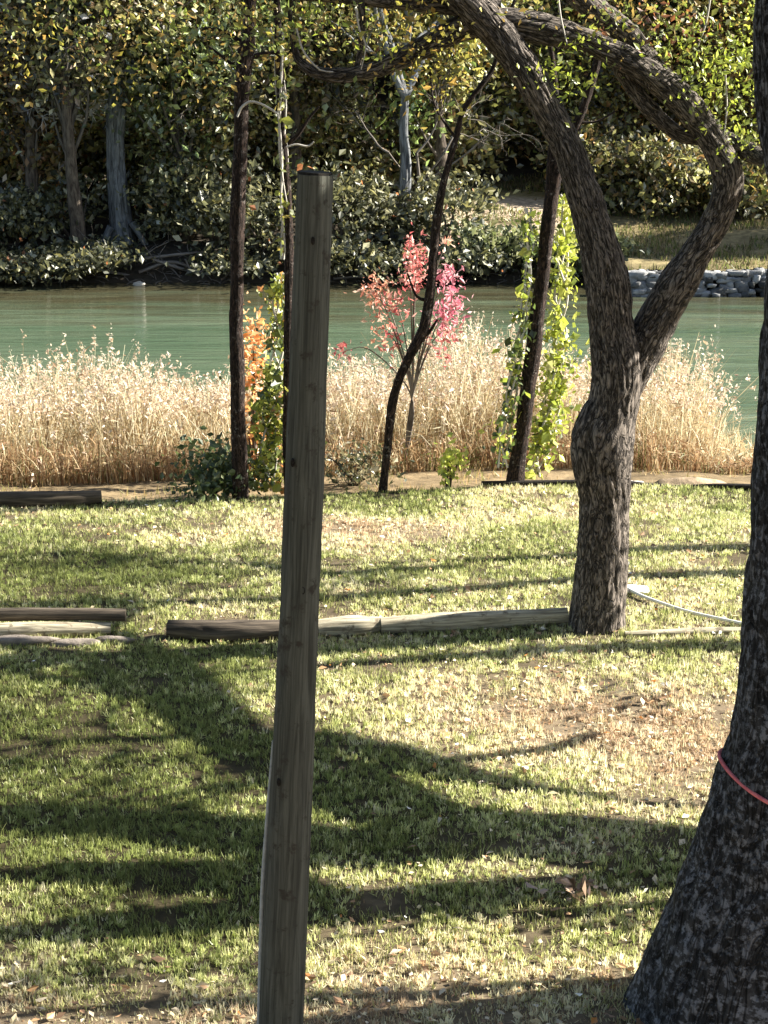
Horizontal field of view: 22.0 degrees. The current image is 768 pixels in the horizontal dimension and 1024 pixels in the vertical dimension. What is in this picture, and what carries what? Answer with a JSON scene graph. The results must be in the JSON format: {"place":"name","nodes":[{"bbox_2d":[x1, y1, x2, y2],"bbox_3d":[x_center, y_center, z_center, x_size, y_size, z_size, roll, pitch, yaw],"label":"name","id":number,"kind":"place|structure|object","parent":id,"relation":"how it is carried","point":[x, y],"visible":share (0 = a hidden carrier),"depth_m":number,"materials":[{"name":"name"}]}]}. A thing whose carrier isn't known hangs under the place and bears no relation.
{"place":"outdoors","nodes":[
{"label":"outdoors","id":0,"kind":"place"},
{"bbox_2d":[0,283,763,454],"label":"river","id":1,"kind":"structure","parent":0,"point":[188,323],"depth_m":38.89,"materials":[{"name":"liquid"}]},
{"bbox_2d":[133,281,144,285],"bbox_3d":[-5.540,-5.160,44.705,0.281,0.133,0.152,0,14,0],"label":"stone","id":2,"kind":"object","parent":1,"relation":"in","point":[138,283],"visible":1,"depth_m":44.65,"materials":[{"name":"grey stone"}]},
{"bbox_2d":[160,257,180,277],"bbox_3d":[-4.483,-5.593,45.376,1.661,0.623,0.602,-5,15,-20],"label":"driftwood","id":3,"kind":"object","parent":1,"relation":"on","point":[172,269],"visible":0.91,"depth_m":45.32,"materials":[{"name":"wood"}]},
{"bbox_2d":[0,2,767,1023],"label":"ground","id":4,"kind":"structure","parent":0,"point":[426,478],"depth_m":13.91,"materials":[{"name":"green plant"}]},
{"bbox_2d":[0,50,49,165],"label":"riverside tree","id":5,"kind":"object","parent":4,"relation":"on","point":[17,152],"visible":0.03,"depth_m":46.35,"materials":[{"name":"green plant"}]},
{"bbox_2d":[0,179,51,239],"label":"shrub","id":6,"kind":"object","parent":4,"relation":"on","point":[6,215],"visible":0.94,"depth_m":45.32,"materials":[{"name":"green plant"}]},
{"bbox_2d":[0,241,54,283],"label":"shrub","id":7,"kind":"object","parent":4,"relation":"on","point":[19,268],"visible":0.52,"depth_m":44.63,"materials":[{"name":"green plant"}]},
{"bbox_2d":[0,635,59,646],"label":"stone","id":8,"kind":"object","parent":4,"relation":"on","point":[5,640],"visible":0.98,"depth_m":16.04,"materials":[{"name":"grey stone"}]},
{"bbox_2d":[0,179,72,247],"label":"shrub","id":9,"kind":"object","parent":4,"relation":"on","point":[11,229],"visible":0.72,"depth_m":45.74,"materials":[{"name":"green plant"}]},
{"bbox_2d":[0,491,101,507],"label":"log","id":10,"kind":"object","parent":4,"relation":"on","point":[20,499],"visible":0.98,"depth_m":20.54,"materials":[{"name":"brown wood"}]},
{"bbox_2d":[0,621,110,636],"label":"log","id":11,"kind":"object","parent":4,"relation":"on","point":[50,628],"visible":0.85,"depth_m":16.28,"materials":[{"name":"wood"}]},
{"bbox_2d":[0,607,126,620],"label":"log","id":12,"kind":"object","parent":11,"relation":"on","point":[56,614],"visible":1,"depth_m":16.36,"materials":[{"name":"brown wood"}]},
{"bbox_2d":[0,242,114,286],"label":"shrub","id":13,"kind":"object","parent":4,"relation":"on","point":[40,272],"visible":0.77,"depth_m":44.52,"materials":[{"name":"green plant"}]},
{"bbox_2d":[9,51,108,222],"bbox_3d":[-7.750,-8.571,45.880,3.289,4.429,2.549,4,15,15],"label":"bare tree","id":14,"kind":"object","parent":4,"relation":"on","point":[90,111],"visible":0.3,"depth_m":45.74,"materials":[{"name":"wood"}]},
{"bbox_2d":[0,87,129,205],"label":"shrub","id":15,"kind":"object","parent":4,"relation":"on","point":[85,169],"visible":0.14,"depth_m":48.69,"materials":[{"name":"green plant"}]},
{"bbox_2d":[3,163,141,239],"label":"shrub","id":16,"kind":"object","parent":4,"relation":"on","point":[56,200],"visible":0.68,"depth_m":46.27,"materials":[{"name":"green plant"}]},
{"bbox_2d":[46,638,99,646],"bbox_3d":[-2.570,1.068,16.112,0.519,0.072,0.132,0,14,0],"label":"stone","id":17,"kind":"object","parent":4,"relation":"on","point":[70,642],"visible":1,"depth_m":16.07,"materials":[{"name":"grey stone"}]},
{"bbox_2d":[0,0,147,238],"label":"riverside tree","id":18,"kind":"object","parent":4,"relation":"on","point":[30,140],"visible":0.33,"depth_m":46.06,"materials":[{"name":"green plant"}]},
{"bbox_2d":[0,0,163,246],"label":"riverside tree","id":19,"kind":"object","parent":4,"relation":"on","point":[67,79],"visible":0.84,"depth_m":44.28,"materials":[{"name":"green plant"}]},
{"bbox_2d":[18,228,155,278],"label":"shrub","id":20,"kind":"object","parent":4,"relation":"on","point":[114,252],"visible":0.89,"depth_m":44.70,"materials":[{"name":"green plant"}]},
{"bbox_2d":[38,65,150,201],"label":"shrub","id":21,"kind":"object","parent":4,"relation":"on","point":[100,146],"visible":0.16,"depth_m":49.05,"materials":[{"name":"green plant"}]},
{"bbox_2d":[75,224,129,274],"bbox_3d":[-6.413,-5.963,45.065,1.342,1.274,0.562,0,14,0],"label":"driftwood","id":22,"kind":"object","parent":4,"relation":"on","point":[111,272],"visible":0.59,"depth_m":45.34,"materials":[{"name":"wood"}]},
{"bbox_2d":[96,635,136,644],"bbox_3d":[-2.204,1.051,16.211,0.363,0.074,0.134,0,14,0],"label":"stone","id":23,"kind":"object","parent":4,"relation":"on","point":[110,638],"visible":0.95,"depth_m":16.17,"materials":[{"name":"grey stone"}]},
{"bbox_2d":[51,0,181,244],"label":"cypress tree","id":24,"kind":"object","parent":4,"relation":"on","point":[116,168],"visible":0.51,"depth_m":45.98,"materials":[{"name":"grey plant"}]},
{"bbox_2d":[64,55,223,205],"bbox_3d":[-6.066,-9.633,49.621,5.245,3.964,4.571,0,14,0],"label":"shrub","id":25,"kind":"object","parent":4,"relation":"on","point":[137,162],"visible":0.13,"depth_m":48.93,"materials":[{"name":"green plant"}]},
{"bbox_2d":[120,224,202,263],"bbox_3d":[-5.271,-6.181,45.412,2.232,0.982,0.509,-2,14,-6],"label":"driftwood","id":26,"kind":"object","parent":4,"relation":"on","point":[166,255],"visible":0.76,"depth_m":45.29,"materials":[{"name":"grey wood"}]},
{"bbox_2d":[99,163,228,243],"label":"shrub","id":27,"kind":"object","parent":4,"relation":"on","point":[160,226],"visible":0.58,"depth_m":45.91,"materials":[{"name":"green plant"}]},
{"bbox_2d":[139,236,196,273],"bbox_3d":[-4.950,-5.952,45.261,1.361,0.949,0.469,-6,15,-21],"label":"driftwood","id":28,"kind":"object","parent":4,"relation":"on","point":[160,264],"visible":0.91,"depth_m":45.23,"materials":[{"name":"grey wood"}]},
{"bbox_2d":[144,253,211,274],"bbox_3d":[-4.744,-5.719,45.572,1.841,0.543,0.821,0,14,0],"label":"driftwood","id":29,"kind":"object","parent":4,"relation":"on","point":[172,265],"visible":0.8,"depth_m":45.26,"materials":[{"name":"wood"}]},
{"bbox_2d":[76,0,301,239],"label":"riverside tree","id":30,"kind":"object","parent":4,"relation":"on","point":[182,126],"visible":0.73,"depth_m":45.30,"materials":[{"name":"green plant"}]},
{"bbox_2d":[178,244,213,273],"bbox_3d":[-4.300,-5.840,45.500,0.860,0.669,0.572,-4,15,-15],"label":"driftwood","id":31,"kind":"object","parent":4,"relation":"on","point":[188,266],"visible":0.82,"depth_m":45.35,"materials":[{"name":"grey wood"}]},
{"bbox_2d":[130,72,271,194],"bbox_3d":[-4.582,-9.819,50.009,5.057,3.724,4.616,0,14,0],"label":"shrub","id":32,"kind":"object","parent":4,"relation":"on","point":[215,136],"visible":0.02,"depth_m":49.14,"materials":[{"name":"green plant"}]},
{"bbox_2d":[146,138,279,245],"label":"shrub","id":33,"kind":"object","parent":4,"relation":"on","point":[210,191],"visible":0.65,"depth_m":45.56,"materials":[{"name":"green plant"}]},
{"bbox_2d":[155,425,281,501],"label":"shrub","id":34,"kind":"object","parent":4,"relation":"on","point":[219,473],"visible":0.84,"depth_m":21.12,"materials":[{"name":"green plant"}]},
{"bbox_2d":[165,239,281,283],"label":"shrub","id":35,"kind":"object","parent":4,"relation":"on","point":[251,264],"visible":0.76,"depth_m":44.98,"materials":[{"name":"green plant"}]},
{"bbox_2d":[100,0,347,54],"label":"riverside tree","id":36,"kind":"object","parent":4,"relation":"on","point":[136,31],"depth_m":55.16,"materials":[{"name":"green plant"}]},
{"bbox_2d":[175,170,296,256],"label":"shrub","id":37,"kind":"object","parent":4,"relation":"on","point":[265,213],"visible":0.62,"depth_m":45.28,"materials":[{"name":"green plant"}]},
{"bbox_2d":[203,0,279,498],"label":"slim tree","id":38,"kind":"object","parent":4,"relation":"on","point":[239,453],"visible":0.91,"depth_m":20.33,"materials":[{"name":"brown plant"}]},
{"bbox_2d":[236,100,278,116],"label":"dead vine","id":39,"kind":"object","parent":38,"relation":"attached to","point":[249,102],"visible":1,"depth_m":19.92,"materials":[{"name":"grey wood"}]},
{"bbox_2d":[166,620,318,641],"bbox_3d":[-1.171,0.982,16.356,1.258,0.200,0.250,-1,14,-3],"label":"log","id":40,"kind":"object","parent":4,"relation":"on","point":[219,630],"visible":0.75,"depth_m":16.26,"materials":[{"name":"brown wood"}]},
{"bbox_2d":[243,284,282,482],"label":"climbing vine","id":41,"kind":"object","parent":4,"relation":"on","point":[253,366],"visible":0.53,"depth_m":22.30,"materials":[{"name":"orange plant"}]},
{"bbox_2d":[3,241,523,283],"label":"bank litter","id":42,"kind":"object","parent":4,"relation":"on","point":[64,280],"visible":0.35,"depth_m":45.30,"materials":[{"name":"brown plant"}]},
{"bbox_2d":[205,61,380,199],"bbox_3d":[-2.657,-9.688,49.282,5.202,3.910,4.722,0,14,0],"label":"shrub","id":43,"kind":"object","parent":4,"relation":"on","point":[269,167],"visible":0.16,"depth_m":48.71,"materials":[{"name":"green plant"}]},
{"bbox_2d":[257,170,332,1023],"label":"wooden post","id":44,"kind":"object","parent":4,"relation":"on","point":[283,909],"visible":1,"depth_m":9.09,"materials":[{"name":"brown wood"}]},
{"bbox_2d":[273,0,319,492],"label":"slim tree","id":45,"kind":"object","parent":4,"relation":"on","point":[288,262],"visible":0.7,"depth_m":20.60,"materials":[{"name":"brown plant"}]},
{"bbox_2d":[219,271,327,494],"bbox_3d":[-1.149,-1.371,21.185,0.873,2.449,0.892,-13,19,-42],"label":"climbing vine","id":46,"kind":"object","parent":45,"relation":"attached to","point":[262,406],"visible":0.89,"depth_m":21.16,"materials":[{"name":"green plant"}]},
{"bbox_2d":[259,27,294,258],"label":"climbing vine","id":47,"kind":"object","parent":45,"relation":"attached to","point":[288,121],"visible":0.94,"depth_m":20.28,"materials":[{"name":"green plant"}]},
{"bbox_2d":[277,111,313,203],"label":"dead vine","id":48,"kind":"object","parent":47,"relation":"hanging from","point":[280,140],"visible":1,"depth_m":20.21,"materials":[{"name":"grey wood"}]},
{"bbox_2d":[196,0,406,211],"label":"riverside tree","id":49,"kind":"object","parent":4,"relation":"on","point":[319,92],"visible":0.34,"depth_m":47.12,"materials":[{"name":"green plant"}]},
{"bbox_2d":[254,231,380,270],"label":"shrub","id":50,"kind":"object","parent":4,"relation":"on","point":[346,248],"visible":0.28,"depth_m":45.03,"materials":[{"name":"green plant"}]},
{"bbox_2d":[260,149,393,249],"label":"shrub","id":51,"kind":"object","parent":4,"relation":"on","point":[363,225],"visible":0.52,"depth_m":45.43,"materials":[{"name":"green plant"}]},
{"bbox_2d":[277,433,414,490],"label":"shrub","id":52,"kind":"object","parent":4,"relation":"on","point":[359,473],"visible":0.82,"depth_m":22.30,"materials":[{"name":"green plant"}]},
{"bbox_2d":[303,82,389,195],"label":"shrub","id":53,"kind":"object","parent":4,"relation":"on","point":[349,137],"visible":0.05,"depth_m":50.18,"materials":[{"name":"green plant"}]},
{"bbox_2d":[318,615,380,636],"bbox_3d":[-0.292,0.954,16.464,0.524,0.189,0.185,-2,14,-8],"label":"log","id":54,"kind":"object","parent":4,"relation":"on","point":[351,625],"visible":0.97,"depth_m":16.39,"materials":[{"name":"brown wood"}]},
{"bbox_2d":[333,251,392,279],"bbox_3d":[-0.465,-5.613,45.069,1.404,0.808,0.719,0,14,0],"label":"driftwood","id":55,"kind":"object","parent":4,"relation":"on","point":[342,277],"visible":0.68,"depth_m":45.29,"materials":[{"name":"wood"}]},
{"bbox_2d":[259,2,471,92],"bbox_3d":[-1.390,-17.901,56.839,9.793,12.955,9.840,0,14,0],"label":"riverside tree","id":56,"kind":"object","parent":4,"relation":"on","point":[371,87],"visible":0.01,"depth_m":56.51,"materials":[{"name":"green plant"}]},
{"bbox_2d":[0,489,747,1023],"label":"fallen leaves","id":57,"kind":"object","parent":4,"relation":"on","point":[202,985],"visible":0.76,"depth_m":13.65,"materials":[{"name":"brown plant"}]},
{"bbox_2d":[0,461,750,500],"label":"shore grass","id":58,"kind":"structure","parent":4,"relation":"on","point":[461,475],"depth_m":22.75,"materials":[{"name":"plant"}]},
{"bbox_2d":[0,402,752,486],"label":"rusty grass","id":59,"kind":"structure","parent":4,"relation":"on","point":[118,467],"depth_m":23.43,"materials":[{"name":"brown plant"}]},
{"bbox_2d":[330,235,424,283],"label":"shrub","id":60,"kind":"object","parent":4,"relation":"on","point":[361,259],"visible":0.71,"depth_m":44.73,"materials":[{"name":"green plant"}]},
{"bbox_2d":[0,306,756,488],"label":"dry reeds","id":61,"kind":"object","parent":4,"relation":"on","point":[142,414],"visible":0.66,"depth_m":24.46,"materials":[{"name":"beige plant"}]},
{"bbox_2d":[0,0,767,634],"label":"forked tree","id":62,"kind":"object","parent":4,"relation":"on","point":[626,352],"visible":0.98,"depth_m":15.65,"materials":[{"name":"brown plant"}]},
{"bbox_2d":[303,110,471,194],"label":"shrub","id":63,"kind":"object","parent":4,"relation":"on","point":[386,162],"visible":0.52,"depth_m":49.91,"materials":[{"name":"green plant"}]},
{"bbox_2d":[332,161,447,239],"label":"shrub","id":64,"kind":"object","parent":4,"relation":"on","point":[378,212],"visible":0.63,"depth_m":45.84,"materials":[{"name":"green plant"}]},
{"bbox_2d":[331,222,473,467],"bbox_3d":[0.154,-1.932,23.216,1.832,2.981,1.190,0,14,0],"label":"sumac bush","id":65,"kind":"object","parent":4,"relation":"on","point":[412,380],"visible":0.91,"depth_m":23.08,"materials":[{"name":"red plant"}]},
{"bbox_2d":[293,0,542,242],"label":"tree","id":66,"kind":"object","parent":4,"relation":"on","point":[405,164],"visible":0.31,"depth_m":45.93,"materials":[{"name":"grey plant"}]},
{"bbox_2d":[340,239,498,284],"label":"shrub","id":67,"kind":"object","parent":4,"relation":"on","point":[395,253],"visible":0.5,"depth_m":44.68,"materials":[{"name":"green plant"}]},
{"bbox_2d":[319,56,544,190],"bbox_3d":[0.997,-8.707,46.146,5.433,4.362,3.958,0,14,0],"label":"bare tree","id":68,"kind":"object","parent":4,"relation":"on","point":[422,146],"visible":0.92,"depth_m":46.34,"materials":[{"name":"wood"}]},
{"bbox_2d":[318,0,549,205],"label":"riverside tree","id":69,"kind":"object","parent":4,"relation":"on","point":[439,132],"visible":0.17,"depth_m":48.53,"materials":[{"name":"green plant"}]},
{"bbox_2d":[359,155,519,244],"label":"shrub","id":70,"kind":"object","parent":4,"relation":"on","point":[466,207],"visible":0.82,"depth_m":45.76,"materials":[{"name":"green plant"}]},
{"bbox_2d":[368,95,517,191],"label":"shrub","id":71,"kind":"object","parent":4,"relation":"on","point":[476,156],"visible":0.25,"depth_m":50.85,"materials":[{"name":"green plant"}]},
{"bbox_2d":[427,432,470,488],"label":"shrub","id":72,"kind":"object","parent":4,"relation":"on","point":[448,460],"visible":0.91,"depth_m":21.63,"materials":[{"name":"green plant"}]},
{"bbox_2d":[382,237,534,280],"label":"shrub","id":73,"kind":"object","parent":4,"relation":"on","point":[457,252],"visible":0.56,"depth_m":44.62,"materials":[{"name":"green plant"}]},
{"bbox_2d":[380,607,568,633],"bbox_3d":[0.757,0.913,16.573,1.584,0.185,0.171,-1,14,-6],"label":"log","id":74,"kind":"object","parent":4,"relation":"on","point":[443,621],"visible":0.99,"depth_m":16.50,"materials":[{"name":"brown wood"}]},
{"bbox_2d":[440,215,524,270],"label":"shrub","id":75,"kind":"object","parent":4,"relation":"on","point":[485,240],"visible":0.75,"depth_m":44.99,"materials":[{"name":"green plant"}]},
{"bbox_2d":[419,65,575,163],"bbox_3d":[2.987,-10.804,53.491,4.247,2.765,4.476,5,15,20],"label":"shrub","id":76,"kind":"object","parent":4,"relation":"on","point":[498,118],"visible":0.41,"depth_m":52.44,"materials":[{"name":"green plant"}]},
{"bbox_2d":[378,0,625,491],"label":"slim tree","id":77,"kind":"object","parent":4,"relation":"on","point":[424,331],"visible":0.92,"depth_m":20.72,"materials":[{"name":"brown plant"}]},
{"bbox_2d":[454,1,570,89],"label":"riverside tree","id":78,"kind":"object","parent":4,"relation":"on","point":[486,69],"visible":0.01,"depth_m":58.40,"materials":[{"name":"green plant"}]},
{"bbox_2d":[484,218,559,266],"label":"shrub","id":79,"kind":"object","parent":4,"relation":"on","point":[514,231],"visible":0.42,"depth_m":45.19,"materials":[{"name":"green plant"}]},
{"bbox_2d":[506,0,615,486],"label":"slim tree","id":80,"kind":"object","parent":4,"relation":"on","point":[517,461],"visible":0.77,"depth_m":21.00,"materials":[{"name":"brown plant"}]},
{"bbox_2d":[478,208,540,467],"bbox_3d":[1.355,-1.824,21.105,0.672,2.874,0.902,0,14,0],"label":"climbing vine","id":81,"kind":"object","parent":80,"relation":"attached to","point":[513,382],"visible":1,"depth_m":21.09,"materials":[{"name":"green plant"}]},
{"bbox_2d":[512,193,590,478],"bbox_3d":[1.814,-1.904,21.654,0.943,3.215,0.906,-9,17,-31],"label":"climbing vine","id":82,"kind":"object","parent":80,"relation":"attached to","point":[555,382],"visible":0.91,"depth_m":21.57,"materials":[{"name":"green plant"}]},
{"bbox_2d":[525,874,606,906],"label":"dry leaf clump","id":83,"kind":"object","parent":4,"relation":"on","point":[570,883],"visible":1,"depth_m":11.49,"materials":[{"name":"brown plant"}]},
{"bbox_2d":[516,228,628,269],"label":"shrub","id":84,"kind":"object","parent":4,"relation":"on","point":[553,262],"visible":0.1,"depth_m":44.82,"materials":[{"name":"green plant"}]},
{"bbox_2d":[509,105,650,204],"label":"shrub","id":85,"kind":"object","parent":4,"relation":"on","point":[597,147],"visible":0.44,"depth_m":50.30,"materials":[{"name":"green plant"}]},
{"bbox_2d":[461,0,708,178],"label":"riverside tree","id":86,"kind":"object","parent":4,"relation":"on","point":[615,96],"visible":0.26,"depth_m":52.04,"materials":[{"name":"green plant"}]},
{"bbox_2d":[411,171,767,270],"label":"terrace grass","id":87,"kind":"structure","parent":4,"relation":"on","point":[743,225],"depth_m":47.93,"materials":[{"name":"plant"}]},
{"bbox_2d":[554,233,663,280],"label":"shrub","id":88,"kind":"object","parent":4,"relation":"on","point":[625,244],"visible":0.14,"depth_m":44.94,"materials":[{"name":"green plant"}]},
{"bbox_2d":[481,480,749,489],"bbox_3d":[2.702,-0.279,21.437,3.289,0.128,0.242,1,14,4],"label":"edging timber","id":89,"kind":"object","parent":4,"relation":"on","point":[573,482],"visible":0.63,"depth_m":21.44,"materials":[{"name":"brown wood"}]},
{"bbox_2d":[627,585,648,593],"bbox_3d":[2.217,0.686,17.488,0.262,0.068,0.188,0,14,0],"label":"stone","id":90,"kind":"object","parent":4,"relation":"on","point":[639,588],"visible":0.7,"depth_m":17.45,"materials":[{"name":"white stone"}]},
{"bbox_2d":[589,135,693,214],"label":"shrub","id":91,"kind":"object","parent":4,"relation":"on","point":[610,194],"visible":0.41,"depth_m":50.10,"materials":[{"name":"green plant"}]},
{"bbox_2d":[602,119,709,219],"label":"shrub","id":92,"kind":"object","parent":4,"relation":"on","point":[663,161],"visible":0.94,"depth_m":49.45,"materials":[{"name":"green plant"}]},
{"bbox_2d":[562,0,756,155],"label":"riverside tree","id":93,"kind":"object","parent":4,"relation":"on","point":[668,112],"visible":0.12,"depth_m":52.73,"materials":[{"name":"green plant"}]},
{"bbox_2d":[624,627,740,636],"bbox_3d":[2.631,0.990,16.379,1.292,0.068,0.066,-1,14,-6],"label":"log","id":94,"kind":"object","parent":4,"relation":"on","point":[682,631],"visible":0.78,"depth_m":16.34,"materials":[{"name":"wood"}]},
{"bbox_2d":[627,587,740,624],"bbox_3d":[2.732,0.836,16.881,0.271,0.054,2.084,-13,19,-43],"label":"hose","id":95,"kind":"object","parent":4,"relation":"on","point":[683,609],"visible":0.73,"depth_m":16.87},
{"bbox_2d":[655,477,725,484],"bbox_3d":[3.416,-0.271,21.669,0.915,0.224,0.329,0,14,0],"label":"stone","id":96,"kind":"object","parent":4,"relation":"on","point":[684,480],"visible":0.34,"depth_m":21.61,"materials":[{"name":"beige stone"}]},
{"bbox_2d":[623,0,767,1023],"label":"tree","id":97,"kind":"object","parent":4,"relation":"on","point":[704,959],"visible":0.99,"depth_m":9.65,"materials":[{"name":"brown plant"}]},
{"bbox_2d":[717,748,767,803],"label":"cord","id":98,"kind":"object","parent":97,"relation":"attached to","point":[735,778],"visible":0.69,"depth_m":9.66,"materials":[{"name":"red rubber"}]},
{"bbox_2d":[628,267,766,296],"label":"stone wall","id":99,"kind":"structure","parent":4,"relation":"on","point":[734,283],"depth_m":42.96,"materials":[{"name":"grey stone"}]},
{"bbox_2d":[645,144,753,212],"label":"shrub","id":100,"kind":"object","parent":4,"relation":"on","point":[700,205],"visible":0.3,"depth_m":50.11,"materials":[{"name":"green plant"}]},
{"bbox_2d":[664,0,760,147],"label":"riverside tree","id":101,"kind":"object","parent":4,"relation":"on","point":[733,75],"visible":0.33,"depth_m":51.74,"materials":[{"name":"green plant"}]},
{"bbox_2d":[679,144,767,220],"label":"shrub","id":102,"kind":"object","parent":4,"relation":"on","point":[748,198],"visible":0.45,"depth_m":49.38,"materials":[{"name":"green plant"}]},
{"bbox_2d":[741,124,767,215],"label":"shrub","id":103,"kind":"object","parent":4,"relation":"on","point":[755,126],"visible":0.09,"depth_m":50.33,"materials":[{"name":"green plant"}]}
]}

